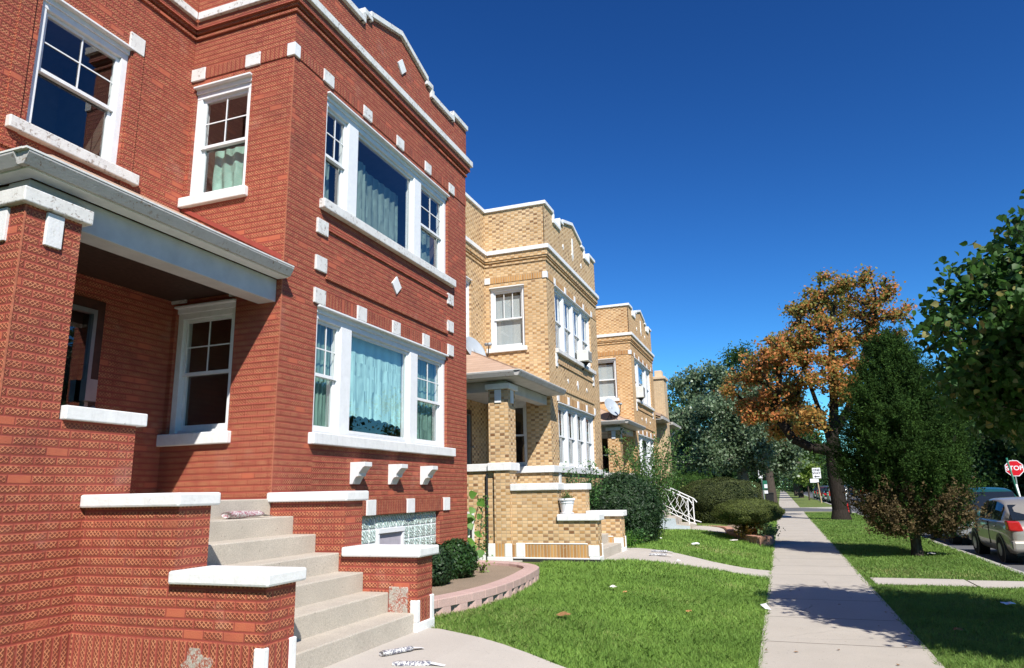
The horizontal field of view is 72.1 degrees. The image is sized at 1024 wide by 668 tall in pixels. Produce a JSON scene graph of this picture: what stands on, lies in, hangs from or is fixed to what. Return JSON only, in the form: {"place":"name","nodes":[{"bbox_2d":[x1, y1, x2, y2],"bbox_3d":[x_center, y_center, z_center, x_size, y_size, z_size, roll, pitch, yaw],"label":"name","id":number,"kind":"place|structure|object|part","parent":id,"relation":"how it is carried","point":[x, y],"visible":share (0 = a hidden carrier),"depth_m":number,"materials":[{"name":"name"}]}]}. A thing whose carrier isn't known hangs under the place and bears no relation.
{"place":"outdoors","nodes":[
{"label":"outdoors","id":0,"kind":"place"},
{"bbox_2d":[325,628,565,667],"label":"garden path","id":1,"kind":"structure","parent":0,"point":[449,649],"depth_m":6.26,"materials":[{"name":"concrete"}]},
{"bbox_2d":[379,646,421,656],"bbox_3d":[-0.984,2.837,6.319,0.440,0.052,0.095,10,-17,-40],"label":"newspaper","id":2,"kind":"object","parent":1,"relation":"on","point":[388,652],"visible":1,"depth_m":6.24,"materials":[{"name":"paper"}]},
{"bbox_2d":[392,660,444,665],"bbox_3d":[-0.774,2.749,5.863,0.440,0.056,0.102,-1,-13,0],"label":"newspaper","id":3,"kind":"object","parent":1,"relation":"on","point":[414,663],"visible":0.91,"depth_m":5.83,"materials":[{"name":"paper"}]},
{"bbox_2d":[432,518,777,667],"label":"front lawn","id":4,"kind":"structure","parent":0,"point":[718,524],"depth_m":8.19,"materials":[{"name":"green plant"}]},
{"bbox_2d":[0,0,472,667],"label":"brick house","id":5,"kind":"structure","parent":4,"relation":"on","point":[232,254],"depth_m":8.78,"materials":[{"name":"red brick"}]},
{"bbox_2d":[5,0,139,186],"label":"window","id":6,"kind":"structure","parent":5,"relation":"in","point":[75,104],"depth_m":8.98,"materials":[{"name":"white paint"}]},
{"bbox_2d":[60,294,105,407],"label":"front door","id":7,"kind":"structure","parent":5,"relation":"in","point":[83,355],"depth_m":8.15,"materials":[{"name":"brown wood"}]},
{"bbox_2d":[156,299,235,446],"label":"window","id":8,"kind":"structure","parent":5,"relation":"in","point":[204,351],"depth_m":9.29,"materials":[{"name":"white paint"}]},
{"bbox_2d":[178,72,251,208],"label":"window","id":9,"kind":"structure","parent":5,"relation":"in","point":[223,107],"depth_m":9.89,"materials":[{"name":"white paint"}]},
{"bbox_2d":[221,510,272,518],"bbox_3d":[-2.855,1.946,7.595,0.192,0.086,0.620,-6,-14,22],"label":"newspaper","id":10,"kind":"object","parent":5,"relation":"on","point":[238,514],"visible":0.99,"depth_m":7.42,"materials":[{"name":"white paper"}]},
{"bbox_2d":[308,304,455,456],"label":"window","id":11,"kind":"structure","parent":5,"relation":"in","point":[376,388],"depth_m":11.00,"materials":[{"name":"white paint"}]},
{"bbox_2d":[319,91,455,287],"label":"window","id":12,"kind":"structure","parent":5,"relation":"in","point":[370,186],"depth_m":12.10,"materials":[{"name":"white paint"}]},
{"bbox_2d":[361,511,435,544],"bbox_3d":[-1.774,3.217,11.002,0.120,0.795,2.580,-6,-13,20],"label":"basement window","id":13,"kind":"structure","parent":5,"relation":"in","point":[419,527],"depth_m":11.04,"materials":[{"name":"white glass"}]},
{"bbox_2d":[467,490,492,559],"bbox_3d":[-0.772,3.860,13.928,0.779,1.504,0.565,-6,-13,20],"label":"climbing vine","id":14,"kind":"object","parent":4,"relation":"on","point":[472,518],"visible":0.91,"depth_m":13.96,"materials":[{"name":"green plant"}]},
{"bbox_2d":[434,560,538,616],"bbox_3d":[-0.481,3.745,10.402,1.774,0.330,5.533,-2,-13,2],"label":"flower bed edging","id":15,"kind":"object","parent":4,"relation":"on","point":[527,574],"visible":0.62,"depth_m":9.18,"materials":[{"name":"concrete"}]},
{"bbox_2d":[432,565,520,595],"bbox_3d":[-1.067,3.637,10.390,2.258,0.001,5.180,-6,-13,20],"label":"soil bed","id":16,"kind":"object","parent":15,"relation":"in","point":[496,573],"visible":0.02,"depth_m":10.37,"materials":[{"name":"brown soil"}]},
{"bbox_2d":[427,542,455,586],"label":"boxwood shrub","id":17,"kind":"object","parent":16,"relation":"on","point":[442,566],"visible":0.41,"depth_m":9.77,"materials":[{"name":"green plant"}]},
{"bbox_2d":[441,538,479,578],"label":"boxwood shrub","id":18,"kind":"object","parent":16,"relation":"on","point":[465,556],"visible":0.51,"depth_m":10.59,"materials":[{"name":"green plant"}]},
{"bbox_2d":[477,555,494,572],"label":"weed","id":19,"kind":"object","parent":16,"relation":"on","point":[482,569],"visible":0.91,"depth_m":11.25,"materials":[{"name":"green plant"}]},
{"bbox_2d":[465,192,626,562],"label":"brick house","id":20,"kind":"structure","parent":4,"relation":"on","point":[533,403],"depth_m":18.76,"materials":[{"name":"yellow brick"}]},
{"bbox_2d":[466,276,471,336],"bbox_3d":[-1.341,-0.693,18.057,0.255,1.718,1.050,-6,-13,20],"label":"window","id":21,"kind":"structure","parent":20,"relation":"in","point":[468,279],"depth_m":18.49,"materials":[{"name":"white paint"}]},
{"bbox_2d":[467,409,474,463],"bbox_3d":[-1.319,2.759,17.001,0.333,1.980,1.500,-6,-13,20],"label":"front door","id":22,"kind":"structure","parent":20,"relation":"in","point":[469,412],"depth_m":17.63,"materials":[{"name":"brown wood"}]},
{"bbox_2d":[467,512,474,541],"bbox_3d":[-1.168,4.214,15.235,0.770,0.700,0.030,-6,-13,20],"label":"basement window","id":23,"kind":"structure","parent":20,"relation":"in","point":[473,535],"depth_m":15.08,"materials":[{"name":"white stone"}]},
{"bbox_2d":[466,336,491,356],"bbox_3d":[-0.776,0.455,16.965,0.683,0.876,0.590,-3,-13,9],"label":"satellite dish","id":24,"kind":"object","parent":20,"relation":"attached to","point":[473,344],"visible":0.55,"depth_m":17.12,"materials":[{"name":"white metal"}]},
{"bbox_2d":[486,284,527,353],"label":"window","id":25,"kind":"structure","parent":20,"relation":"in","point":[507,313],"depth_m":19.30,"materials":[{"name":"white paint"}]},
{"bbox_2d":[515,401,527,465],"bbox_3d":[-0.036,2.643,18.537,0.960,1.688,0.255,-6,-13,20],"label":"window","id":26,"kind":"structure","parent":20,"relation":"in","point":[517,404],"depth_m":18.42,"materials":[{"name":"white paint"}]},
{"bbox_2d":[509,285,595,374],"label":"window","id":27,"kind":"structure","parent":20,"relation":"in","point":[571,321],"depth_m":21.26,"materials":[{"name":"white paint"}]},
{"bbox_2d":[515,402,594,468],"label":"window","id":28,"kind":"structure","parent":20,"relation":"in","point":[576,438],"depth_m":20.48,"materials":[{"name":"white paint"}]},
{"bbox_2d":[558,490,575,513],"bbox_3d":[1.130,3.493,14.677,0.382,0.509,0.506,-1,-13,-2],"label":"flower pot","id":29,"kind":"object","parent":20,"relation":"on","point":[566,502],"visible":0.99,"depth_m":14.55,"materials":[{"name":"white ceramic"}]},
{"bbox_2d":[577,350,591,369],"bbox_3d":[2.246,0.827,21.758,0.368,0.590,0.500,-6,-13,20],"label":"air conditioner","id":30,"kind":"object","parent":20,"relation":"attached to","point":[584,357],"visible":0.83,"depth_m":21.59,"materials":[{"name":"white metal"}]},
{"bbox_2d":[556,611,570,615],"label":"dry leaf","id":31,"kind":"object","parent":4,"relation":"on","point":[563,613],"visible":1,"depth_m":7.96,"materials":[{"name":"brown plant"}]},
{"bbox_2d":[563,459,619,509],"bbox_3d":[1.947,4.424,18.586,1.684,2.236,1.545,-6,-13,20],"label":"leafy shrub","id":32,"kind":"object","parent":4,"relation":"on","point":[593,492],"visible":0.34,"depth_m":18.43,"materials":[{"name":"green plant"}]},
{"bbox_2d":[589,469,668,542],"bbox_3d":[3.079,4.996,19.494,2.479,2.500,3.432,-6,-13,20],"label":"yew bush","id":33,"kind":"object","parent":4,"relation":"on","point":[638,499],"visible":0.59,"depth_m":18.66,"materials":[{"name":"green plant"}]},
{"bbox_2d":[625,532,648,547],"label":"leafy shrub","id":34,"kind":"object","parent":4,"relation":"on","point":[630,541],"visible":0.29,"depth_m":17.42,"materials":[{"name":"green plant"}]},
{"bbox_2d":[625,525,652,544],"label":"leafy shrub","id":35,"kind":"object","parent":4,"relation":"on","point":[640,534],"visible":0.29,"depth_m":18.12,"materials":[{"name":"green plant"}]},
{"bbox_2d":[595,303,695,528],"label":"brick house","id":36,"kind":"structure","parent":4,"relation":"on","point":[625,358],"depth_m":29.99,"materials":[{"name":"yellow brick"}]},
{"bbox_2d":[602,435,608,472],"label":"window","id":37,"kind":"structure","parent":36,"relation":"in","point":[604,437],"depth_m":30.45,"materials":[{"name":"black glass"}]},
{"bbox_2d":[598,358,618,401],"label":"window","id":38,"kind":"structure","parent":36,"relation":"in","point":[607,373],"depth_m":29.94,"materials":[{"name":"white paint"}]},
{"bbox_2d":[604,398,621,419],"bbox_3d":[3.788,2.782,25.964,0.687,0.896,0.609,-6,-13,20],"label":"satellite dish","id":39,"kind":"object","parent":36,"relation":"attached to","point":[612,407],"visible":0.98,"depth_m":26.06,"materials":[{"name":"white metal"}]},
{"bbox_2d":[604,357,654,411],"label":"window","id":40,"kind":"structure","parent":36,"relation":"in","point":[641,371],"depth_m":32.37,"materials":[{"name":"white paint"}]},
{"bbox_2d":[636,386,644,403],"bbox_3d":[5.546,2.649,30.402,0.368,0.730,0.500,-6,-13,20],"label":"air conditioner","id":41,"kind":"object","parent":40,"relation":"in","point":[640,392],"visible":0.81,"depth_m":30.21,"materials":[{"name":"white metal"}]},
{"bbox_2d":[607,434,653,472],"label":"window","id":42,"kind":"structure","parent":36,"relation":"in","point":[647,441],"depth_m":31.37,"materials":[{"name":"white paint"}]},
{"bbox_2d":[650,479,700,521],"bbox_3d":[6.093,6.242,26.629,1.974,1.733,0.044,-6,-13,20],"label":"stair railing","id":43,"kind":"object","parent":36,"relation":"on","point":[685,505],"visible":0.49,"depth_m":26.39,"materials":[{"name":"white metal"}]},
{"bbox_2d":[662,490,696,524],"bbox_3d":[5.533,5.925,25.164,1.974,1.733,0.044,-6,-13,20],"label":"stair railing","id":44,"kind":"object","parent":36,"relation":"on","point":[687,504],"visible":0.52,"depth_m":24.91,"materials":[{"name":"white metal"}]},
{"bbox_2d":[604,439,694,528],"bbox_3d":[4.252,4.684,21.580,2.672,2.950,2.549,0,-13,-3],"label":"rose bush","id":45,"kind":"object","parent":4,"relation":"on","point":[660,485],"visible":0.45,"depth_m":21.45,"materials":[{"name":"green plant"}]},
{"bbox_2d":[616,425,683,512],"bbox_3d":[5.098,5.191,25.679,2.225,3.720,2.292,5,-14,-26],"label":"rose bush","id":46,"kind":"object","parent":4,"relation":"on","point":[665,446],"visible":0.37,"depth_m":25.75,"materials":[{"name":"green plant"}]},
{"bbox_2d":[653,370,680,481],"bbox_3d":[3.591,6.452,39.446,10.880,7.850,6.900,-6,-13,20],"label":"brick bungalow","id":47,"kind":"object","parent":4,"relation":"on","point":[663,422],"visible":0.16,"depth_m":37.18,"materials":[{"name":"beige brick"}]},
{"bbox_2d":[663,469,713,515],"bbox_3d":[8.783,7.996,34.856,3.471,2.620,5.778,-6,-13,20],"label":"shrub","id":48,"kind":"object","parent":4,"relation":"on","point":[690,477],"visible":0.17,"depth_m":33.44,"materials":[{"name":"green plant"}]},
{"bbox_2d":[675,476,763,524],"bbox_3d":[8.953,7.216,30.208,3.864,2.217,3.933,-6,-13,20],"label":"clipped hedge","id":49,"kind":"object","parent":4,"relation":"on","point":[710,495],"visible":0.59,"depth_m":29.05,"materials":[{"name":"green plant"}]},
{"bbox_2d":[699,525,774,545],"bbox_3d":[7.345,6.824,24.034,1.830,0.300,8.221,1,-13,-9],"label":"flower bed edging","id":50,"kind":"object","parent":4,"relation":"on","point":[764,539],"visible":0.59,"depth_m":20.58,"materials":[{"name":"brick"}]},
{"bbox_2d":[667,358,818,488],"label":"silver leaved tree","id":51,"kind":"object","parent":4,"relation":"on","point":[740,445],"visible":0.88,"depth_m":45.91,"materials":[{"name":"grey plant"}]},
{"bbox_2d":[512,548,769,578],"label":"garden path","id":52,"kind":"structure","parent":0,"point":[640,554],"depth_m":14.72,"materials":[{"name":"concrete"}]},
{"bbox_2d":[649,553,666,555],"bbox_3d":[3.198,4.746,15.130,0.480,0.062,0.113,-3,-13,10],"label":"newspaper","id":53,"kind":"object","parent":52,"relation":"on","point":[657,554],"visible":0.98,"depth_m":15.11,"materials":[{"name":"paper"}]},
{"bbox_2d":[651,550,669,551],"bbox_3d":[3.401,4.923,15.937,0.480,0.062,0.113,-5,-13,15],"label":"newspaper","id":54,"kind":"object","parent":52,"relation":"on","point":[659,551],"visible":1,"depth_m":15.92,"materials":[{"name":"paper"}]},
{"bbox_2d":[351,0,1023,486],"label":"sky","id":55,"kind":"structure","parent":0,"point":[709,158],"materials":[{"name":"blue"}]},
{"bbox_2d":[689,526,774,535],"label":"garden path","id":56,"kind":"structure","parent":0,"point":[717,529],"depth_m":24.96,"materials":[{"name":"concrete"}]},
{"bbox_2d":[755,489,779,503],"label":"front lawn","id":57,"kind":"structure","parent":0,"point":[778,494],"depth_m":149.73,"materials":[{"name":"green plant"}]},
{"bbox_2d":[667,392,729,476],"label":"street tree","id":58,"kind":"object","parent":57,"relation":"on","point":[682,405],"visible":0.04,"depth_m":66.72,"materials":[{"name":"green plant"}]},
{"bbox_2d":[708,426,754,489],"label":"street tree","id":59,"kind":"object","parent":57,"relation":"on","point":[730,475],"visible":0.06,"depth_m":80.09,"materials":[{"name":"green plant"}]},
{"bbox_2d":[758,470,767,499],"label":"street sign","id":60,"kind":"object","parent":57,"relation":"on","point":[764,484],"visible":0.49,"depth_m":58.50,"materials":[{"name":"white metal"}]},
{"bbox_2d":[748,456,785,498],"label":"street tree","id":61,"kind":"object","parent":57,"relation":"on","point":[757,478],"visible":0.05,"depth_m":90.00,"materials":[{"name":"green plant"}]},
{"bbox_2d":[707,339,827,502],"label":"honey locust","id":62,"kind":"object","parent":57,"relation":"on","point":[733,360],"visible":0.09,"depth_m":70.55,"materials":[{"name":"green plant"}]},
{"bbox_2d":[766,492,773,500],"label":"wheeled bin","id":63,"kind":"object","parent":57,"relation":"on","point":[769,496],"visible":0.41,"depth_m":61.63,"materials":[{"name":"plastic"}]},
{"bbox_2d":[774,476,787,489],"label":"street tree","id":64,"kind":"object","parent":57,"relation":"on","point":[777,483],"visible":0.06,"depth_m":192.38,"materials":[{"name":"green plant"}]},
{"bbox_2d":[783,508,831,510],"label":"cross street","id":65,"kind":"structure","parent":0,"point":[804,509],"depth_m":51.70,"materials":[{"name":"grey asphalt"}]},
{"bbox_2d":[786,491,831,506],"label":"parkway lawn","id":66,"kind":"structure","parent":0,"point":[805,501],"depth_m":72.96,"materials":[{"name":"green plant"}]},
{"bbox_2d":[777,480,791,490],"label":"street tree","id":67,"kind":"object","parent":66,"relation":"on","point":[780,488],"visible":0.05,"depth_m":250.84,"materials":[{"name":"green plant"}]},
{"bbox_2d":[781,477,804,487],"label":"street tree","id":68,"kind":"object","parent":66,"relation":"on","point":[790,483],"visible":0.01,"depth_m":159.57,"materials":[{"name":"green plant"}]},
{"bbox_2d":[782,478,815,491],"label":"street tree","id":69,"kind":"object","parent":66,"relation":"on","point":[791,489],"visible":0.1,"depth_m":202.93,"materials":[{"name":"green plant"}]},
{"bbox_2d":[780,457,819,495],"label":"street tree","id":70,"kind":"object","parent":66,"relation":"on","point":[795,491],"depth_m":122.40,"materials":[{"name":"green plant"}]},
{"bbox_2d":[781,425,825,497],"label":"street tree","id":71,"kind":"object","parent":66,"relation":"on","point":[815,457],"visible":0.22,"depth_m":100.74,"materials":[{"name":"green plant"}]},
{"bbox_2d":[793,458,821,499],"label":"young tree","id":72,"kind":"object","parent":66,"relation":"on","point":[805,472],"visible":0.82,"depth_m":83.17,"materials":[{"name":"green plant"}]},
{"bbox_2d":[810,468,821,502],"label":"street sign","id":73,"kind":"object","parent":66,"relation":"on","point":[816,472],"visible":1,"depth_m":68.59,"materials":[{"name":"white metal"}]},
{"bbox_2d":[758,491,943,667],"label":"sidewalk","id":74,"kind":"structure","parent":0,"point":[826,603],"depth_m":9.07,"materials":[{"name":"concrete"}]},
{"bbox_2d":[760,603,770,609],"bbox_3d":[3.491,3.746,9.684,0.070,0.047,0.329,-2,-13,5],"label":"paper sheet","id":75,"kind":"object","parent":74,"relation":"on","point":[765,605],"visible":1,"depth_m":9.71,"materials":[{"name":"white paper"}]},
{"bbox_2d":[803,492,1023,571],"bbox_3d":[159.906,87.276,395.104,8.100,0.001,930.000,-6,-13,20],"label":"road","id":76,"kind":"structure","parent":0,"point":[966,545],"depth_m":19.26,"materials":[{"name":"grey asphalt"}]},
{"bbox_2d":[811,487,815,498],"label":"parked car","id":77,"kind":"object","parent":76,"relation":"on","point":[814,494],"visible":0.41,"depth_m":99.11,"materials":[{"name":"black paint"}]},
{"bbox_2d":[814,486,827,499],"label":"parked car","id":78,"kind":"object","parent":76,"relation":"on","point":[817,493],"visible":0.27,"depth_m":91.87,"materials":[{"name":"grey paint"}]},
{"bbox_2d":[816,487,826,499],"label":"parked car","id":79,"kind":"object","parent":76,"relation":"on","point":[821,489],"visible":0.31,"depth_m":84.91,"materials":[{"name":"red paint"}]},
{"bbox_2d":[820,488,826,501],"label":"parked car","id":80,"kind":"object","parent":76,"relation":"on","point":[824,496],"visible":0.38,"depth_m":78.76,"materials":[{"name":"black paint"}]},
{"bbox_2d":[810,436,845,487],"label":"street tree","id":81,"kind":"object","parent":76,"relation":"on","point":[824,470],"visible":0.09,"depth_m":170.63,"materials":[{"name":"green plant"}]},
{"bbox_2d":[824,486,847,503],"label":"parked car","id":82,"kind":"object","parent":76,"relation":"on","point":[828,497],"visible":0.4,"depth_m":71.71,"materials":[{"name":"silver metal"}]},
{"bbox_2d":[800,495,1023,574],"bbox_3d":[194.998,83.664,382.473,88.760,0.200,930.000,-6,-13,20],"label":"kerb","id":83,"kind":"structure","parent":76,"relation":"on","point":[922,536],"depth_m":18.43,"materials":[{"name":"concrete"}]},
{"bbox_2d":[931,487,1018,543],"bbox_3d":[14.679,5.766,22.522,2.260,1.703,4.800,-6,-13,20],"label":"parked car","id":84,"kind":"object","parent":76,"relation":"on","point":[993,492],"visible":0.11,"depth_m":20.72,"materials":[{"name":"teal paint"}]},
{"bbox_3d":[13.912,4.867,20.647,1.597,0.459,0.216,-6,-13,20],"label":"rear window","id":85,"kind":"part","parent":84,"relation":"part of","materials":[{"name":"black glass"}]},
{"bbox_2d":[968,497,1023,562],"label":"parked car","id":86,"kind":"object","parent":76,"relation":"on","point":[1001,532],"visible":0.88,"depth_m":16.41,"materials":[{"name":"beige paint"}]},
{"bbox_3d":[11.906,4.402,17.675,0.145,0.443,1.086,-6,-13,20],"label":"side window","id":87,"kind":"part","parent":86,"relation":"part of","materials":[{"name":"black glass"}]},
{"bbox_3d":[11.572,4.205,16.765,0.171,0.432,0.737,-6,-13,20],"label":"side window","id":88,"kind":"part","parent":86,"relation":"part of","materials":[{"name":"black glass"}]},
{"bbox_3d":[11.967,4.051,16.011,1.178,0.322,0.572,-6,-13,20],"label":"rear window","id":89,"kind":"part","parent":86,"relation":"part of","materials":[{"name":"black glass"}]},
{"bbox_2d":[805,511,1023,667],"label":"parkway lawn","id":90,"kind":"structure","parent":0,"point":[949,604],"depth_m":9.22,"materials":[{"name":"green plant"}]},
{"bbox_2d":[713,263,918,520],"bbox_3d":[15.770,2.789,36.109,10.403,13.280,6.250,-6,-13,20],"label":"maple tree","id":91,"kind":"object","parent":90,"relation":"on","point":[782,347],"visible":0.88,"depth_m":35.81,"materials":[{"name":"orange-brown autumn leaves"},{"name":"bark"}]},
{"bbox_2d":[845,482,851,513],"bbox_3d":[19.006,8.617,40.118,0.329,3.503,0.139,-6,-13,20],"label":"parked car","id":92,"kind":"object","parent":90,"relation":"on","point":[850,511],"visible":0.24,"depth_m":39.84,"materials":[{"name":"red metal"}]},
{"bbox_2d":[815,323,991,556],"bbox_3d":[9.395,2.508,17.130,3.771,5.734,3.537,-6,-13,20],"label":"juniper tree","id":93,"kind":"object","parent":90,"relation":"on","point":[902,466],"visible":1,"depth_m":16.40,"materials":[{"name":"green plant"}]},
{"bbox_2d":[897,189,1023,459],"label":"linden tree","id":94,"kind":"object","parent":90,"relation":"on","point":[982,376],"visible":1,"depth_m":7.60,"materials":[{"name":"green plant"}]},
{"bbox_2d":[870,577,1023,588],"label":"parkway path","id":95,"kind":"structure","parent":0,"point":[956,582],"depth_m":11.92,"materials":[{"name":"concrete"}]},
{"label":"far lawn","id":96,"kind":"structure","parent":0,"visible":0},
{"bbox_2d":[1006,458,1020,496],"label":"street post","id":97,"kind":"object","parent":96,"relation":"on","point":[1015,484],"visible":0.73,"depth_m":40.25,"materials":[{"name":"green metal"}]},
{"bbox_2d":[1005,459,1023,484],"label":"stop sign","id":98,"kind":"object","parent":96,"relation":"on","point":[1017,467],"visible":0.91,"depth_m":41.48,"materials":[{"name":"red metal"}]},
{"label":"far lawn","id":99,"kind":"structure","parent":0,"visible":0},
{"bbox_2d":[811,460,828,485],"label":"street tree","id":100,"kind":"object","parent":99,"relation":"on","point":[824,483],"visible":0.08,"depth_m":192.70,"materials":[{"name":"green plant"}]},
{"bbox_2d":[954,401,1023,496],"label":"street tree","id":101,"kind":"object","parent":99,"relation":"on","point":[990,461],"visible":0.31,"depth_m":53.81,"materials":[{"name":"green plant"}]},
{"bbox_2d":[973,424,1023,496],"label":"street tree","id":102,"kind":"object","parent":99,"relation":"on","point":[1003,473],"visible":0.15,"depth_m":55.42,"materials":[{"name":"green plant"}]},
{"label":"ground","id":103,"kind":"structure","parent":0,"visible":0},
{"bbox_2d":[671,425,720,476],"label":"street tree","id":104,"kind":"object","parent":103,"relation":"on","point":[692,465],"visible":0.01,"depth_m":54.31,"materials":[{"name":"green plant"}]},
{"label":"soil bed","id":105,"kind":"structure","parent":0,"visible":0},
{"bbox_2d":[710,497,784,528],"bbox_3d":[7.386,5.758,22.026,2.270,1.253,3.420,-6,-13,20],"label":"clipped hedge","id":106,"kind":"object","parent":105,"relation":"on","point":[744,511],"visible":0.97,"depth_m":21.00,"materials":[{"name":"green plant"}]},
{"bbox_2d":[732,522,770,537],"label":"bedding plant","id":107,"kind":"object","parent":105,"relation":"on","point":[744,530],"visible":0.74,"depth_m":21.18,"materials":[{"name":"green plant"}]},
{"bbox_2d":[756,522,785,538],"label":"bedding plant","id":108,"kind":"object","parent":105,"relation":"on","point":[765,530],"visible":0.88,"depth_m":20.70,"materials":[{"name":"green plant"}]}
]}

